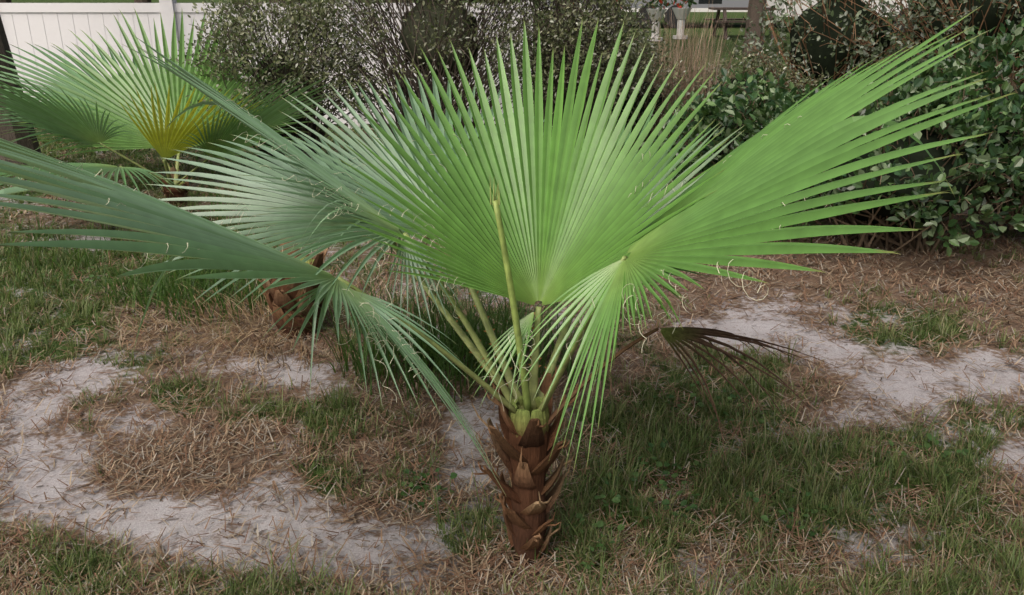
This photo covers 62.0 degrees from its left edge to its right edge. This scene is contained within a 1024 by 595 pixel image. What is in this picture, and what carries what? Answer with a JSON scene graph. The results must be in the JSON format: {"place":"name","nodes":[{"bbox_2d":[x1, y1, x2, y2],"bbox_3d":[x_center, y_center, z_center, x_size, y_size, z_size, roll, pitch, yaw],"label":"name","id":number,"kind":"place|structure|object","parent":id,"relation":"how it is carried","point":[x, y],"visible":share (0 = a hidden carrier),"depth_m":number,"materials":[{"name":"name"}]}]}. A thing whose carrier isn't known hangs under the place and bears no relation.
{"place":"outdoors","nodes":[
{"label":"outdoors","id":0,"kind":"place"},
{"bbox_2d":[0,0,11,2],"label":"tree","id":1,"kind":"object","parent":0,"point":[5,1],"visible":0.09,"depth_m":17.66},
{"bbox_2d":[134,0,151,2],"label":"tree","id":2,"kind":"object","parent":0,"point":[142,1],"visible":0.07,"depth_m":17.80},
{"bbox_2d":[0,249,1023,594],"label":"ground","id":3,"kind":"structure","parent":0,"point":[140,521],"depth_m":3.12,"materials":[{"name":"grey sand"}]},
{"bbox_2d":[101,263,485,381],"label":"grass","id":4,"kind":"structure","parent":3,"relation":"on","point":[244,326],"depth_m":3.76,"materials":[{"name":"plant"}]},
{"bbox_2d":[257,237,336,339],"bbox_3d":[-0.969,-0.042,3.801,0.392,0.476,0.385,0,21,0],"label":"trunk","id":5,"kind":"object","parent":3,"relation":"on","point":[277,298],"visible":0.38,"depth_m":3.72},
{"bbox_2d":[36,265,971,576],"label":"weeds","id":6,"kind":"object","parent":3,"relation":"on","point":[674,475],"visible":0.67,"depth_m":2.63,"materials":[{"name":"green plant"}]},
{"bbox_2d":[0,6,1014,565],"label":"palm","id":7,"kind":"object","parent":3,"relation":"on","point":[574,216],"depth_m":2.07,"materials":[{"name":"green plant"}]},
{"bbox_2d":[18,100,831,408],"bbox_3d":[-0.138,-0.126,2.129,1.626,0.754,1.724,0,21,0],"label":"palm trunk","id":8,"kind":"object","parent":7,"relation":"attached to","point":[424,260],"visible":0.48,"depth_m":1.91,"materials":[{"name":"plant"}]},
{"bbox_2d":[338,232,626,413],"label":"palm stems","id":9,"kind":"object","parent":7,"relation":"attached to","point":[479,352],"visible":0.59,"depth_m":2.22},
{"bbox_2d":[490,181,531,418],"bbox_3d":[0.001,0.013,2.120,0.111,0.633,0.030,8,22,20],"label":"palm spear","id":10,"kind":"object","parent":7,"relation":"attached to","point":[516,327],"visible":0.93,"depth_m":2.11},
{"bbox_2d":[548,327,835,457],"bbox_3d":[0.421,0.223,2.098,0.684,0.300,0.438,0,21,0],"label":"dead palm frond","id":11,"kind":"object","parent":7,"relation":"attached to","point":[691,334],"visible":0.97,"depth_m":2.03,"materials":[{"name":"brown plant"}]},
{"bbox_2d":[0,67,1023,250],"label":"ground","id":12,"kind":"structure","parent":0,"point":[339,247],"depth_m":5.79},
{"bbox_2d":[0,16,40,179],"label":"yard tree","id":13,"kind":"object","parent":12,"relation":"on","point":[26,142],"visible":0.33,"depth_m":6.72,"materials":[{"name":"green plant"}]},
{"bbox_2d":[0,9,337,205],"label":"palm fronds","id":14,"kind":"object","parent":12,"relation":"on","point":[93,106],"depth_m":6.06,"materials":[{"name":"green plant"}]},
{"bbox_2d":[100,143,210,184],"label":"palm stems","id":15,"kind":"object","parent":14,"relation":"on","point":[168,167],"visible":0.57,"depth_m":5.91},
{"bbox_2d":[0,0,532,128],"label":"vinyl fence","id":16,"kind":"object","parent":12,"relation":"on","point":[45,25],"visible":0.24,"depth_m":8.77,"materials":[{"name":"white plastic"}]},
{"bbox_2d":[167,0,670,158],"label":"shrub","id":17,"kind":"object","parent":12,"relation":"on","point":[243,21],"depth_m":6.42,"materials":[{"name":"green plant"}]},
{"bbox_2d":[0,167,839,405],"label":"tall grass","id":18,"kind":"structure","parent":12,"relation":"on","point":[440,362],"depth_m":3.53,"materials":[{"name":"green plant"}]},
{"bbox_2d":[256,0,589,100],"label":"shrub","id":19,"kind":"object","parent":12,"relation":"on","point":[410,41],"visible":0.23,"depth_m":6.63,"materials":[{"name":"green plant"}]},
{"bbox_2d":[0,107,1023,594],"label":"grass tufts","id":20,"kind":"object","parent":12,"relation":"on","point":[716,473],"visible":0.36,"depth_m":2.72,"materials":[{"name":"green plant"}]},
{"bbox_2d":[0,108,1023,594],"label":"dry grass","id":21,"kind":"structure","parent":12,"relation":"on","point":[460,580],"depth_m":2.82,"materials":[{"name":"brown plant"}]},
{"bbox_2d":[587,1,746,144],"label":"plume grass","id":22,"kind":"structure","parent":12,"relation":"on","point":[677,56],"depth_m":7.71,"materials":[{"name":"plant"}]},
{"bbox_2d":[742,0,766,55],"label":"tree","id":23,"kind":"object","parent":12,"relation":"on","point":[753,14],"visible":0.46,"depth_m":17.60,"materials":[{"name":"brown plant"}]},
{"bbox_2d":[640,18,1023,256],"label":"shrub","id":24,"kind":"object","parent":12,"relation":"on","point":[720,106],"depth_m":4.71,"materials":[{"name":"green plant"}]},
{"bbox_2d":[701,88,1023,228],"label":"shrub","id":25,"kind":"object","parent":12,"relation":"on","point":[918,156],"visible":0.13,"depth_m":4.70,"materials":[{"name":"green plant"}]},
{"bbox_2d":[727,0,1023,142],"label":"shrub","id":26,"kind":"object","parent":12,"relation":"on","point":[860,51],"depth_m":7.76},
{"bbox_2d":[788,0,1023,88],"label":"shrub","id":27,"kind":"object","parent":12,"relation":"on","point":[816,49],"visible":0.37,"depth_m":8.00,"materials":[{"name":"green plant"}]},
{"bbox_2d":[11,0,1023,250],"bbox_3d":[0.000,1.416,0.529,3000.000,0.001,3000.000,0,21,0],"label":"ground","id":28,"kind":"structure","parent":0,"point":[697,20],"depth_m":25.67,"materials":[{"name":"green plant"}]},
{"bbox_2d":[573,8,691,40],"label":"planters","id":29,"kind":"object","parent":28,"relation":"on","point":[680,13],"visible":0.29,"depth_m":22.38,"materials":[{"name":"white stone"}]},
{"bbox_2d":[573,0,696,8],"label":"planter plants","id":30,"kind":"object","parent":29,"relation":"on","point":[680,5],"visible":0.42,"depth_m":21.92,"materials":[{"name":"green plant"}]},
{"bbox_2d":[534,1,747,11],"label":"rv body","id":31,"kind":"object","parent":28,"relation":"on","point":[698,9],"visible":0.06,"depth_m":27.49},
{"bbox_2d":[704,7,785,38],"bbox_3d":[6.300,-7.492,23.222,1.800,0.770,1.650,0,21,0],"label":"picnic table","id":32,"kind":"object","parent":28,"relation":"on","point":[724,21],"visible":0.54,"depth_m":22.75,"materials":[{"name":"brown wood"}]},
{"bbox_2d":[766,0,910,16],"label":"suv body","id":33,"kind":"object","parent":28,"relation":"on","point":[797,7],"depth_m":25.11,"materials":[{"name":"white metal"}]},
{"bbox_2d":[547,0,748,7],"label":"rv band","id":34,"kind":"object","parent":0,"point":[735,3],"depth_m":27.43,"materials":[{"name":"white metal"}]},
{"bbox_2d":[698,0,721,3],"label":"rv windows","id":35,"kind":"structure","parent":34,"relation":"attached to","point":[710,2],"depth_m":27.40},
{"bbox_2d":[637,5,686,27],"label":"rv wheels","id":36,"kind":"object","parent":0,"point":[672,22],"visible":0.33,"depth_m":27.55,"materials":[{"name":"black rubber"}]},
{"bbox_2d":[576,75,767,131],"bbox_3d":[1.602,-1.841,7.970,2.318,0.558,0.691,-9,22,-22],"label":"brush","id":37,"kind":"object","parent":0,"point":[643,109],"visible":0.08,"depth_m":7.45,"materials":[{"name":"green plant"}]},
{"bbox_2d":[532,39,839,155],"bbox_3d":[1.619,-1.897,7.893,3.138,1.038,1.483,-10,23,-25],"label":"brush","id":38,"kind":"object","parent":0,"point":[743,71],"depth_m":7.83,"materials":[{"name":"green plant"}]},
{"bbox_2d":[805,8,913,31],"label":"suv wheels","id":39,"kind":"object","parent":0,"point":[902,27],"visible":0.12,"depth_m":25.25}
]}

